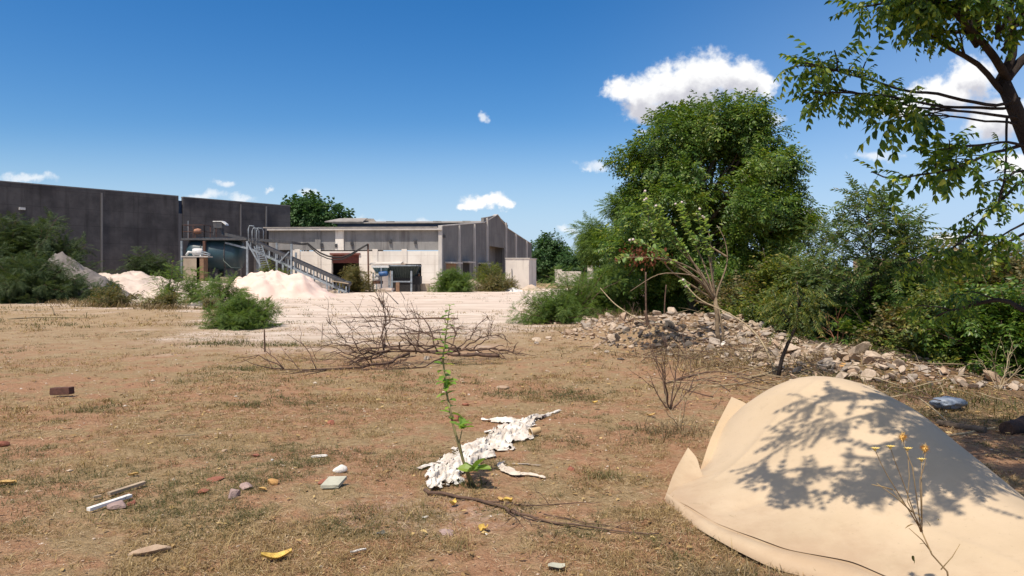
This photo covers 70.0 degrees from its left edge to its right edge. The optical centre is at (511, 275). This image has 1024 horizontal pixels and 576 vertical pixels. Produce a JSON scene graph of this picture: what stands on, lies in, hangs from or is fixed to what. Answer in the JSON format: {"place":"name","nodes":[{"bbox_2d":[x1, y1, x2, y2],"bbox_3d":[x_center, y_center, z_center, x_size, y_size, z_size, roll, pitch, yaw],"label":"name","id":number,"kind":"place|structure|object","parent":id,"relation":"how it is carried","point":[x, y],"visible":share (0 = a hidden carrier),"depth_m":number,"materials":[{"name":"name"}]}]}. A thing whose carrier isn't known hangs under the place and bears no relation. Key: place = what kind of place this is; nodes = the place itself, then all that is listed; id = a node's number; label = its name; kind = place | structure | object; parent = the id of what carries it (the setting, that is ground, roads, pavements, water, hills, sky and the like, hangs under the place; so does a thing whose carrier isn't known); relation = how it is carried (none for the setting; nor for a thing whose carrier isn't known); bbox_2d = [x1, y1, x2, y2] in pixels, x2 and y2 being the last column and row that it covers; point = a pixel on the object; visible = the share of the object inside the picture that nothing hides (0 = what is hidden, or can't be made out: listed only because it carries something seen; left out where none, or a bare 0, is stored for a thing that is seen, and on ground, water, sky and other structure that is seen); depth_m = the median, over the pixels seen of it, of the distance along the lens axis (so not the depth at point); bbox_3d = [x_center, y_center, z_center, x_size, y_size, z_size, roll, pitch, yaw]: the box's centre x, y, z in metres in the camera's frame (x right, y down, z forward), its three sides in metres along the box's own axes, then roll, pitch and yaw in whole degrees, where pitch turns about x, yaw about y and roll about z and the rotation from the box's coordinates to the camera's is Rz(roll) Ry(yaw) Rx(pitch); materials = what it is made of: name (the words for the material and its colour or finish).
{"place":"outdoors","nodes":[
{"label":"outdoors","id":0,"kind":"place"},
{"bbox_2d":[0,275,1023,575],"bbox_3d":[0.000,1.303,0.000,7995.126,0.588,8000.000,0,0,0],"label":"ground","id":1,"kind":"structure","parent":0,"point":[466,305],"depth_m":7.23,"materials":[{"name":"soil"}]},
{"bbox_2d":[7,316,85,318],"bbox_3d":[-16.503,1.530,26.269,2.609,0.077,0.902,0,0,-8],"label":"fallen pole","id":2,"kind":"object","parent":1,"relation":"on","point":[44,317],"visible":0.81,"depth_m":26.32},
{"bbox_2d":[0,250,96,303],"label":"mesquite bush","id":3,"kind":"object","parent":1,"relation":"on","point":[25,282],"visible":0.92,"depth_m":41.03,"materials":[{"name":"green plant"}]},
{"bbox_2d":[0,206,121,275],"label":"mesquite bush","id":4,"kind":"object","parent":1,"relation":"on","point":[24,237],"visible":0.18,"depth_m":51.48,"materials":[{"name":"green plant"}]},
{"bbox_2d":[49,386,74,394],"bbox_3d":[-5.675,1.458,9.219,0.259,0.099,0.119,0,0,0],"label":"brick","id":5,"kind":"object","parent":1,"relation":"on","point":[61,390],"visible":0.99,"depth_m":9.16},
{"bbox_2d":[40,251,136,301],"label":"gravel heap","id":6,"kind":"object","parent":1,"relation":"on","point":[62,257],"visible":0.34,"depth_m":45.59,"materials":[{"name":"gravel"}]},
{"bbox_2d":[69,278,129,302],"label":"mesquite bush","id":7,"kind":"object","parent":1,"relation":"on","point":[111,283],"visible":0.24,"depth_m":41.60,"materials":[{"name":"green plant"}]},
{"bbox_2d":[86,494,131,510],"bbox_3d":[-2.688,1.518,4.887,0.035,0.025,0.310,0,0,24],"label":"batten","id":8,"kind":"object","parent":1,"relation":"on","point":[101,505],"visible":1,"depth_m":4.85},
{"bbox_2d":[78,282,144,307],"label":"dry scrub","id":9,"kind":"object","parent":1,"relation":"on","point":[116,295],"visible":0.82,"depth_m":35.74,"materials":[{"name":"green plant"}]},
{"bbox_2d":[106,500,126,509],"bbox_3d":[-2.629,1.536,4.852,0.110,0.062,0.136,0,0,-40],"label":"stone","id":10,"kind":"object","parent":1,"relation":"on","point":[119,504],"visible":0.9,"depth_m":4.82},
{"bbox_2d":[107,481,145,495],"bbox_3d":[-2.735,1.512,5.194,0.035,0.030,0.275,0,0,27],"label":"batten","id":11,"kind":"object","parent":1,"relation":"on","point":[125,488],"visible":1,"depth_m":5.17,"materials":[{"name":"brown wood"}]},
{"bbox_2d":[98,271,175,297],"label":"lime heap","id":12,"kind":"object","parent":1,"relation":"on","point":[132,282],"visible":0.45,"depth_m":50.95,"materials":[{"name":"sand"}]},
{"bbox_2d":[0,181,289,280],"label":"warehouse","id":13,"kind":"structure","parent":1,"relation":"on","point":[115,226],"depth_m":68.98,"materials":[{"name":"concrete"}]},
{"bbox_2d":[112,246,181,280],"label":"mesquite bush","id":14,"kind":"object","parent":1,"relation":"on","point":[150,263],"visible":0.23,"depth_m":61.42,"materials":[{"name":"green plant"}]},
{"bbox_2d":[128,544,171,555],"bbox_3d":[-2.029,1.542,4.090,0.227,0.061,0.090,0,0,-24],"label":"stone","id":15,"kind":"object","parent":1,"relation":"on","point":[151,549],"visible":0.96,"depth_m":4.07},
{"bbox_2d":[138,291,189,308],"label":"dry scrub","id":16,"kind":"object","parent":1,"relation":"on","point":[158,299],"visible":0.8,"depth_m":33.78,"materials":[{"name":"green plant"}]},
{"bbox_2d":[133,260,207,303],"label":"mesquite sapling","id":17,"kind":"object","parent":1,"relation":"on","point":[166,288],"visible":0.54,"depth_m":41.01,"materials":[{"name":"green plant"}]},
{"bbox_2d":[145,280,227,298],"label":"lime heap","id":18,"kind":"object","parent":1,"relation":"on","point":[152,292],"visible":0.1,"depth_m":49.82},
{"bbox_2d":[170,267,216,300],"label":"mesquite sapling","id":19,"kind":"object","parent":1,"relation":"on","point":[187,289],"visible":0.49,"depth_m":42.42,"materials":[{"name":"green plant"}]},
{"bbox_2d":[181,256,212,281],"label":"brick plinth","id":20,"kind":"structure","parent":1,"relation":"on","point":[193,262],"depth_m":62.10,"materials":[{"name":"concrete"}]},
{"bbox_2d":[185,248,210,255],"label":"pump","id":21,"kind":"object","parent":20,"relation":"on","point":[196,252],"visible":0.98,"depth_m":62.23,"materials":[{"name":"white paint"}]},
{"bbox_2d":[193,296,219,309],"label":"dry scrub","id":22,"kind":"object","parent":1,"relation":"on","point":[206,300],"visible":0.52,"depth_m":32.83,"materials":[{"name":"green plant"}]},
{"bbox_2d":[186,237,245,281],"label":"storage tank","id":23,"kind":"object","parent":1,"relation":"on","point":[230,259],"visible":0.62,"depth_m":64.40,"materials":[{"name":"metal"}]},
{"bbox_2d":[176,269,273,305],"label":"mesquite bush","id":24,"kind":"object","parent":1,"relation":"on","point":[218,286],"visible":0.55,"depth_m":37.54,"materials":[{"name":"green plant"}]},
{"bbox_2d":[180,221,269,278],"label":"steel platform","id":25,"kind":"structure","parent":1,"relation":"on","point":[248,246],"depth_m":63.80,"materials":[{"name":"metal"}]},
{"bbox_2d":[213,221,228,235],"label":"drive motor","id":26,"kind":"object","parent":25,"relation":"on","point":[218,224],"visible":1,"depth_m":64.20,"materials":[{"name":"metal"}]},
{"bbox_2d":[228,489,240,499],"bbox_3d":[-1.911,1.513,5.028,0.071,0.091,0.096,0,0,0],"label":"stone","id":27,"kind":"object","parent":1,"relation":"on","point":[234,492],"visible":0.84,"depth_m":5.01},
{"bbox_2d":[192,288,285,330],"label":"mesquite bush","id":28,"kind":"object","parent":1,"relation":"on","point":[239,311],"visible":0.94,"depth_m":21.36,"materials":[{"name":"green plant"}]},
{"bbox_2d":[248,258,289,274],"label":"mesquite bush","id":29,"kind":"object","parent":1,"relation":"on","point":[267,269],"visible":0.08,"depth_m":57.81,"materials":[{"name":"green plant"}]},
{"bbox_2d":[261,548,291,558],"bbox_3d":[-1.285,1.526,3.987,0.160,0.042,0.075,0,0,-20],"label":"banana","id":30,"kind":"object","parent":1,"relation":"on","point":[271,555],"visible":1,"depth_m":4.00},
{"bbox_2d":[253,238,300,273],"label":"lean to","id":31,"kind":"object","parent":1,"relation":"on","point":[277,264],"visible":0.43,"depth_m":73.75,"materials":[{"name":"metal"}]},
{"bbox_2d":[222,269,337,298],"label":"sand heap","id":32,"kind":"object","parent":1,"relation":"on","point":[274,284],"visible":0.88,"depth_m":49.92,"materials":[{"name":"sand"}]},
{"bbox_2d":[225,225,351,292],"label":"belt conveyor","id":33,"kind":"object","parent":1,"relation":"on","point":[283,255],"visible":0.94,"depth_m":63.38,"materials":[{"name":"metal"}]},
{"bbox_2d":[280,189,355,250],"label":"broadleaf tree","id":34,"kind":"object","parent":1,"relation":"on","point":[307,211],"visible":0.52,"depth_m":109.02,"materials":[{"name":"green plant"}]},
{"bbox_2d":[321,476,346,487],"bbox_3d":[-1.279,1.486,5.247,0.129,0.056,0.153,0,0,13],"label":"tile piece","id":35,"kind":"object","parent":1,"relation":"on","point":[332,481],"visible":1,"depth_m":5.23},
{"bbox_2d":[333,465,346,472],"bbox_3d":[-1.351,1.521,5.744,0.113,0.058,0.095,0,0,0],"label":"plaster lump","id":36,"kind":"object","parent":1,"relation":"on","point":[341,468],"visible":0.99,"depth_m":5.71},
{"bbox_2d":[334,264,379,292],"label":"mesquite bush","id":37,"kind":"object","parent":1,"relation":"on","point":[360,283],"visible":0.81,"depth_m":66.22,"materials":[{"name":"green plant"}]},
{"bbox_2d":[230,289,499,375],"bbox_3d":[-2.479,0.874,12.407,3.101,1.338,3.796,0,0,41],"label":"dead branch","id":38,"kind":"object","parent":1,"relation":"on","point":[378,353],"visible":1,"depth_m":12.58,"materials":[{"name":"wood"}]},
{"bbox_2d":[367,244,368,282],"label":"cable pole","id":39,"kind":"object","parent":1,"relation":"on","point":[368,260],"visible":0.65,"depth_m":75.53,"materials":[{"name":"metal"}]},
{"bbox_2d":[301,243,367,257],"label":"hose","id":40,"kind":"object","parent":39,"relation":"attached to","point":[332,256],"visible":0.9,"depth_m":75.43,"materials":[{"name":"black rubber"}]},
{"bbox_2d":[371,265,389,290],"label":"feed hopper","id":41,"kind":"object","parent":1,"relation":"on","point":[381,271],"visible":0.91,"depth_m":68.75,"materials":[{"name":"white paint"}]},
{"bbox_2d":[263,214,531,289],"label":"factory shed","id":42,"kind":"structure","parent":1,"relation":"on","point":[467,246],"depth_m":77.61,"materials":[{"name":"concrete"}]},
{"bbox_2d":[462,261,475,277],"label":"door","id":43,"kind":"structure","parent":42,"relation":"in","point":[466,264],"depth_m":85.16,"materials":[{"name":"metal"}]},
{"bbox_2d":[340,305,458,323],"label":"dead branch","id":44,"kind":"object","parent":1,"relation":"on","point":[403,319],"visible":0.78,"depth_m":23.98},
{"bbox_2d":[388,265,421,291],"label":"feed hopper","id":45,"kind":"object","parent":1,"relation":"on","point":[405,278],"visible":0.94,"depth_m":68.92,"materials":[{"name":"grey paint"}]},
{"bbox_2d":[397,320,484,336],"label":"dead branch","id":46,"kind":"object","parent":1,"relation":"on","point":[433,332],"visible":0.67,"depth_m":18.54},
{"bbox_2d":[427,266,479,291],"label":"mesquite bush","id":47,"kind":"object","parent":1,"relation":"on","point":[453,280],"visible":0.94,"depth_m":66.56,"materials":[{"name":"green plant"}]},
{"bbox_2d":[433,304,491,486],"bbox_3d":[-0.366,0.888,5.295,0.478,1.354,0.234,0,0,23],"label":"milkweed seedling","id":48,"kind":"object","parent":1,"relation":"on","point":[466,468],"visible":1,"depth_m":5.32,"materials":[{"name":"green plant"}]},
{"bbox_2d":[442,312,534,359],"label":"dead branch","id":49,"kind":"object","parent":1,"relation":"on","point":[492,348],"visible":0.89,"depth_m":13.28,"materials":[{"name":"wood"}]},
{"bbox_2d":[471,261,511,288],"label":"mesquite bush","id":50,"kind":"object","parent":1,"relation":"on","point":[483,274],"visible":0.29,"depth_m":75.76,"materials":[{"name":"green plant"}]},
{"bbox_2d":[424,409,559,487],"bbox_3d":[-0.127,1.506,6.799,0.594,0.078,3.311,0,0,20],"label":"white cloth","id":51,"kind":"object","parent":1,"relation":"on","point":[500,436],"visible":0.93,"depth_m":6.41,"materials":[{"name":"fabric"}]},
{"bbox_2d":[528,427,540,434],"bbox_3d":[0.219,1.491,6.972,0.116,0.083,0.082,0,0,-28],"label":"paper cup","id":52,"kind":"object","parent":51,"relation":"on","point":[534,431],"visible":0.95,"depth_m":6.96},
{"bbox_2d":[470,268,517,291],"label":"dry scrub","id":53,"kind":"object","parent":1,"relation":"on","point":[494,283],"visible":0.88,"depth_m":69.29,"materials":[{"name":"green plant"}]},
{"bbox_2d":[481,417,524,422],"bbox_3d":[-0.066,1.518,7.696,0.574,0.053,0.198,0,0,12],"label":"white cloth","id":54,"kind":"object","parent":1,"relation":"on","point":[502,419],"visible":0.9,"depth_m":7.67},
{"bbox_2d":[0,318,1023,575],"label":"straw","id":55,"kind":"object","parent":1,"relation":"on","point":[370,484],"visible":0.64,"depth_m":5.06,"materials":[{"name":"plant"}]},
{"bbox_2d":[0,315,1023,575],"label":"pebbles","id":56,"kind":"object","parent":1,"relation":"on","point":[416,427],"visible":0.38,"depth_m":7.96,"materials":[{"name":"stone"}]},
{"bbox_2d":[2,316,1023,575],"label":"fallen leaves","id":57,"kind":"object","parent":1,"relation":"on","point":[538,436],"visible":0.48,"depth_m":7.57,"materials":[{"name":"yellow plant"}]},
{"bbox_2d":[8,296,1023,575],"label":"weeds","id":58,"kind":"object","parent":1,"relation":"on","point":[470,484],"visible":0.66,"depth_m":11.14,"materials":[{"name":"green plant"}]},
{"bbox_2d":[505,258,535,287],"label":"service block","id":59,"kind":"structure","parent":1,"relation":"on","point":[522,271],"depth_m":84.07,"materials":[{"name":"white concrete"}]},
{"bbox_2d":[497,461,544,477],"bbox_3d":[0.021,1.523,5.732,0.196,0.035,0.604,0,0,-33],"label":"white cloth","id":60,"kind":"object","parent":1,"relation":"on","point":[507,469],"visible":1,"depth_m":5.67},
{"bbox_2d":[423,485,658,540],"bbox_3d":[0.168,1.478,4.785,0.856,0.133,1.587,0,0,-35],"label":"dead branch","id":61,"kind":"object","parent":1,"relation":"on","point":[507,509],"depth_m":4.76,"materials":[{"name":"wood"}]},
{"bbox_2d":[503,287,586,324],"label":"mesquite bush","id":62,"kind":"object","parent":1,"relation":"on","point":[552,311],"visible":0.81,"depth_m":23.51,"materials":[{"name":"green plant"}]},
{"bbox_2d":[530,228,575,282],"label":"broadleaf tree","id":63,"kind":"object","parent":1,"relation":"on","point":[547,253],"visible":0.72,"depth_m":138.00,"materials":[{"name":"green plant"}]},
{"bbox_2d":[555,265,592,285],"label":"ruined wall","id":64,"kind":"structure","parent":1,"relation":"on","point":[563,272],"depth_m":107.80,"materials":[{"name":"white concrete"}]},
{"bbox_2d":[555,251,596,275],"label":"broadleaf tree","id":65,"kind":"object","parent":1,"relation":"on","point":[572,261],"visible":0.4,"depth_m":128.26,"materials":[{"name":"green plant"}]},
{"bbox_2d":[525,264,627,318],"bbox_3d":[2.163,0.794,25.791,3.339,2.488,3.424,0,0,36],"label":"mesquite sapling","id":66,"kind":"object","parent":1,"relation":"on","point":[576,290],"visible":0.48,"depth_m":25.87,"materials":[{"name":"green plant"}]},
{"bbox_2d":[563,186,649,309],"bbox_3d":[4.705,-0.943,32.373,4.860,6.509,4.997,0,0,0],"label":"acacia tree","id":67,"kind":"object","parent":1,"relation":"on","point":[582,243],"visible":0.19,"depth_m":32.49,"materials":[{"name":"green plant"}]},
{"bbox_2d":[567,261,650,314],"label":"mesquite bush","id":68,"kind":"object","parent":1,"relation":"on","point":[606,302],"visible":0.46,"depth_m":28.90,"materials":[{"name":"green plant"}]},
{"bbox_2d":[600,300,651,325],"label":"dry shrub","id":69,"kind":"object","parent":1,"relation":"on","point":[627,315],"visible":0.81,"depth_m":17.59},
{"bbox_2d":[628,330,708,409],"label":"dry shrub","id":70,"kind":"object","parent":1,"relation":"on","point":[665,387],"visible":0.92,"depth_m":8.46,"materials":[{"name":"plant"}]},
{"bbox_2d":[626,268,713,314],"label":"mesquite bush","id":71,"kind":"object","parent":1,"relation":"on","point":[679,303],"visible":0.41,"depth_m":29.17,"materials":[{"name":"green plant"}]},
{"bbox_2d":[615,190,727,343],"bbox_3d":[3.201,-0.131,15.141,2.513,3.354,1.034,0,0,-19],"label":"milkweed shrub","id":72,"kind":"object","parent":1,"relation":"on","point":[710,289],"visible":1,"depth_m":15.10,"materials":[{"name":"green plant"}]},
{"bbox_2d":[649,379,706,428],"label":"dry shrub","id":73,"kind":"object","parent":1,"relation":"on","point":[678,412],"visible":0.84,"depth_m":7.50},
{"bbox_2d":[630,320,730,358],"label":"dry shrub","id":74,"kind":"object","parent":1,"relation":"on","point":[685,347],"visible":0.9,"depth_m":13.65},
{"bbox_2d":[588,86,830,313],"bbox_3d":[7.910,-2.957,29.758,9.740,9.759,8.844,0,0,0],"label":"neem tree","id":75,"kind":"object","parent":1,"relation":"on","point":[762,204],"visible":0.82,"depth_m":28.27,"materials":[{"name":"green plant"}]},
{"bbox_2d":[666,371,773,385],"bbox_3d":[3.261,1.538,10.822,1.606,0.030,1.672,0,0,26],"label":"dry stick","id":76,"kind":"object","parent":1,"relation":"on","point":[711,372],"visible":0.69,"depth_m":11.25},
{"bbox_2d":[686,285,776,370],"bbox_3d":[3.946,0.888,13.215,0.166,1.409,2.932,0,0,-16],"label":"dry stick","id":77,"kind":"object","parent":1,"relation":"on","point":[761,341],"visible":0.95,"depth_m":12.61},
{"bbox_2d":[694,261,781,313],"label":"scrub bush","id":78,"kind":"object","parent":1,"relation":"on","point":[734,294],"visible":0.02,"depth_m":21.06,"materials":[{"name":"green plant"}]},
{"bbox_2d":[712,315,768,362],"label":"dry shrub","id":79,"kind":"object","parent":1,"relation":"on","point":[749,361],"visible":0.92,"depth_m":13.07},
{"bbox_2d":[497,308,1023,408],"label":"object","id":80,"kind":"object","parent":1,"relation":"on","point":[813,365],"visible":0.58,"depth_m":11.42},
{"bbox_2d":[704,244,818,332],"bbox_3d":[6.787,0.548,17.924,3.993,2.674,3.765,0,0,0],"label":"scrub bush","id":81,"kind":"object","parent":1,"relation":"on","point":[774,273],"visible":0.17,"depth_m":17.83,"materials":[{"name":"green plant"}]},
{"bbox_2d":[522,311,1023,390],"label":"rubble","id":82,"kind":"object","parent":1,"relation":"on","point":[701,315],"depth_m":15.52,"materials":[{"name":"stone"}]},
{"bbox_2d":[756,271,839,377],"bbox_3d":[4.350,0.777,11.222,1.245,1.673,1.152,0,0,0],"label":"neem sapling","id":83,"kind":"object","parent":1,"relation":"on","point":[796,318],"visible":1,"depth_m":11.17,"materials":[{"name":"green plant"}]},
{"bbox_2d":[748,253,875,335],"bbox_3d":[7.466,0.679,16.875,3.576,2.472,3.791,0,0,-29],"label":"scrub bush","id":84,"kind":"object","parent":1,"relation":"on","point":[786,291],"visible":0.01,"depth_m":16.88,"materials":[{"name":"green plant"}]},
{"bbox_2d":[781,209,860,305],"bbox_3d":[6.875,0.056,15.913,1.990,2.970,1.936,0,0,0],"label":"young neem","id":85,"kind":"object","parent":1,"relation":"on","point":[815,240],"visible":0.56,"depth_m":16.02,"materials":[{"name":"green plant"}]},
{"bbox_2d":[774,259,882,343],"bbox_3d":[7.431,0.828,15.455,3.279,2.349,3.580,0,0,0],"label":"scrub bush","id":86,"kind":"object","parent":1,"relation":"on","point":[831,290],"visible":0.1,"depth_m":15.10,"materials":[{"name":"green plant"}]},
{"bbox_2d":[810,309,858,344],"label":"dry shrub","id":87,"kind":"object","parent":1,"relation":"on","point":[837,321],"visible":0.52,"depth_m":14.03,"materials":[{"name":"red plant"}]},
{"bbox_2d":[664,376,1023,575],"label":"cream sheet","id":88,"kind":"object","parent":1,"relation":"on","point":[788,474],"visible":0.99,"depth_m":4.50,"materials":[{"name":"fabric"}]},
{"bbox_2d":[847,342,869,354],"bbox_3d":[5.906,1.285,12.455,0.387,0.318,0.174,0,0,-16],"label":"rubble stone","id":89,"kind":"object","parent":1,"relation":"on","point":[860,347],"visible":0.72,"depth_m":12.39,"materials":[{"name":"stone"}]},
{"bbox_2d":[860,369,875,381],"bbox_3d":[5.145,1.453,10.606,0.147,0.241,0.256,42,-3,19],"label":"rubble stone","id":90,"kind":"object","parent":1,"relation":"on","point":[868,372],"visible":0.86,"depth_m":10.54,"materials":[{"name":"stone"}]},
{"bbox_2d":[862,351,885,361],"bbox_3d":[5.790,1.344,11.770,0.219,0.381,0.359,47,-6,-19],"label":"rubble stone","id":91,"kind":"object","parent":1,"relation":"on","point":[874,354],"visible":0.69,"depth_m":11.72,"materials":[{"name":"stone"}]},
{"bbox_2d":[800,172,953,324],"bbox_3d":[6.768,-0.262,13.993,2.478,3.499,2.395,0,0,-23],"label":"young neem","id":92,"kind":"object","parent":1,"relation":"on","point":[858,223],"visible":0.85,"depth_m":13.81,"materials":[{"name":"green plant"}]},
{"bbox_2d":[804,261,973,348],"bbox_3d":[7.627,0.800,14.345,3.311,2.332,3.228,0,0,42],"label":"scrub bush","id":93,"kind":"object","parent":1,"relation":"on","point":[845,324],"visible":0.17,"depth_m":13.97,"materials":[{"name":"green plant"}]},
{"bbox_2d":[833,204,956,310],"bbox_3d":[7.492,0.044,14.037,2.172,2.960,2.104,0,0,-29],"label":"young neem","id":94,"kind":"object","parent":1,"relation":"on","point":[907,227],"visible":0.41,"depth_m":13.72,"materials":[{"name":"green plant"}]},
{"bbox_2d":[841,290,949,357],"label":"scrub bush","id":95,"kind":"object","parent":1,"relation":"on","point":[883,314],"visible":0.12,"depth_m":13.02,"materials":[{"name":"green plant"}]},
{"bbox_2d":[773,0,1023,344],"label":"neem tree","id":96,"kind":"object","parent":1,"relation":"on","point":[923,16],"visible":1,"depth_m":3.73,"materials":[{"name":"green plant"}]},
{"bbox_2d":[871,431,959,575],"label":"thistle plant","id":97,"kind":"object","parent":1,"relation":"on","point":[903,437],"visible":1,"depth_m":3.25,"materials":[{"name":"yellow plant"}]},
{"bbox_2d":[835,231,1023,290],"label":"scrub bush","id":98,"kind":"object","parent":1,"relation":"on","point":[955,243],"depth_m":15.44,"materials":[{"name":"green plant"}]},
{"bbox_2d":[869,277,1022,369],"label":"scrub bush","id":99,"kind":"object","parent":1,"relation":"on","point":[923,298],"visible":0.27,"depth_m":11.65,"materials":[{"name":"green plant"}]},
{"bbox_2d":[929,396,967,408],"bbox_3d":[5.026,1.469,8.427,0.440,0.148,0.287,0,0,-15],"label":"plastic bag","id":100,"kind":"object","parent":1,"relation":"on","point":[946,402],"visible":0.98,"depth_m":8.35,"materials":[{"name":"plastic"}]},
{"bbox_2d":[936,419,986,432],"bbox_3d":[4.535,1.527,7.380,0.081,0.081,0.449,0,0,-34],"label":"log","id":101,"kind":"object","parent":1,"relation":"on","point":[950,424],"visible":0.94,"depth_m":7.35,"materials":[{"name":"wood"}]},
{"bbox_2d":[913,265,1023,378],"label":"scrub bush","id":102,"kind":"object","parent":1,"relation":"on","point":[1008,319],"visible":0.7,"depth_m":10.85,"materials":[{"name":"green plant"}]},
{"bbox_2d":[913,239,1023,305],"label":"scrub bush","id":103,"kind":"object","parent":1,"relation":"on","point":[1013,262],"visible":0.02,"depth_m":14.34,"materials":[{"name":"green plant"}]},
{"bbox_2d":[953,234,1023,296],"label":"scrub bush","id":104,"kind":"object","parent":1,"relation":"on","point":[1011,274],"visible":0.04,"depth_m":13.78,"materials":[{"name":"green plant"}]},
{"bbox_2d":[970,339,1023,390],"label":"dry shrub","id":105,"kind":"object","parent":1,"relation":"on","point":[998,388],"visible":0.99,"depth_m":9.90,"materials":[{"name":"plant"}]},
{"bbox_2d":[998,415,1023,434],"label":"log","id":106,"kind":"object","parent":1,"relation":"on","point":[1013,426],"visible":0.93,"depth_m":7.15,"materials":[{"name":"wood"}]},
{"bbox_2d":[0,0,1023,270],"label":"sky","id":107,"kind":"structure","parent":0,"point":[389,110],"materials":[{"name":"blue"}]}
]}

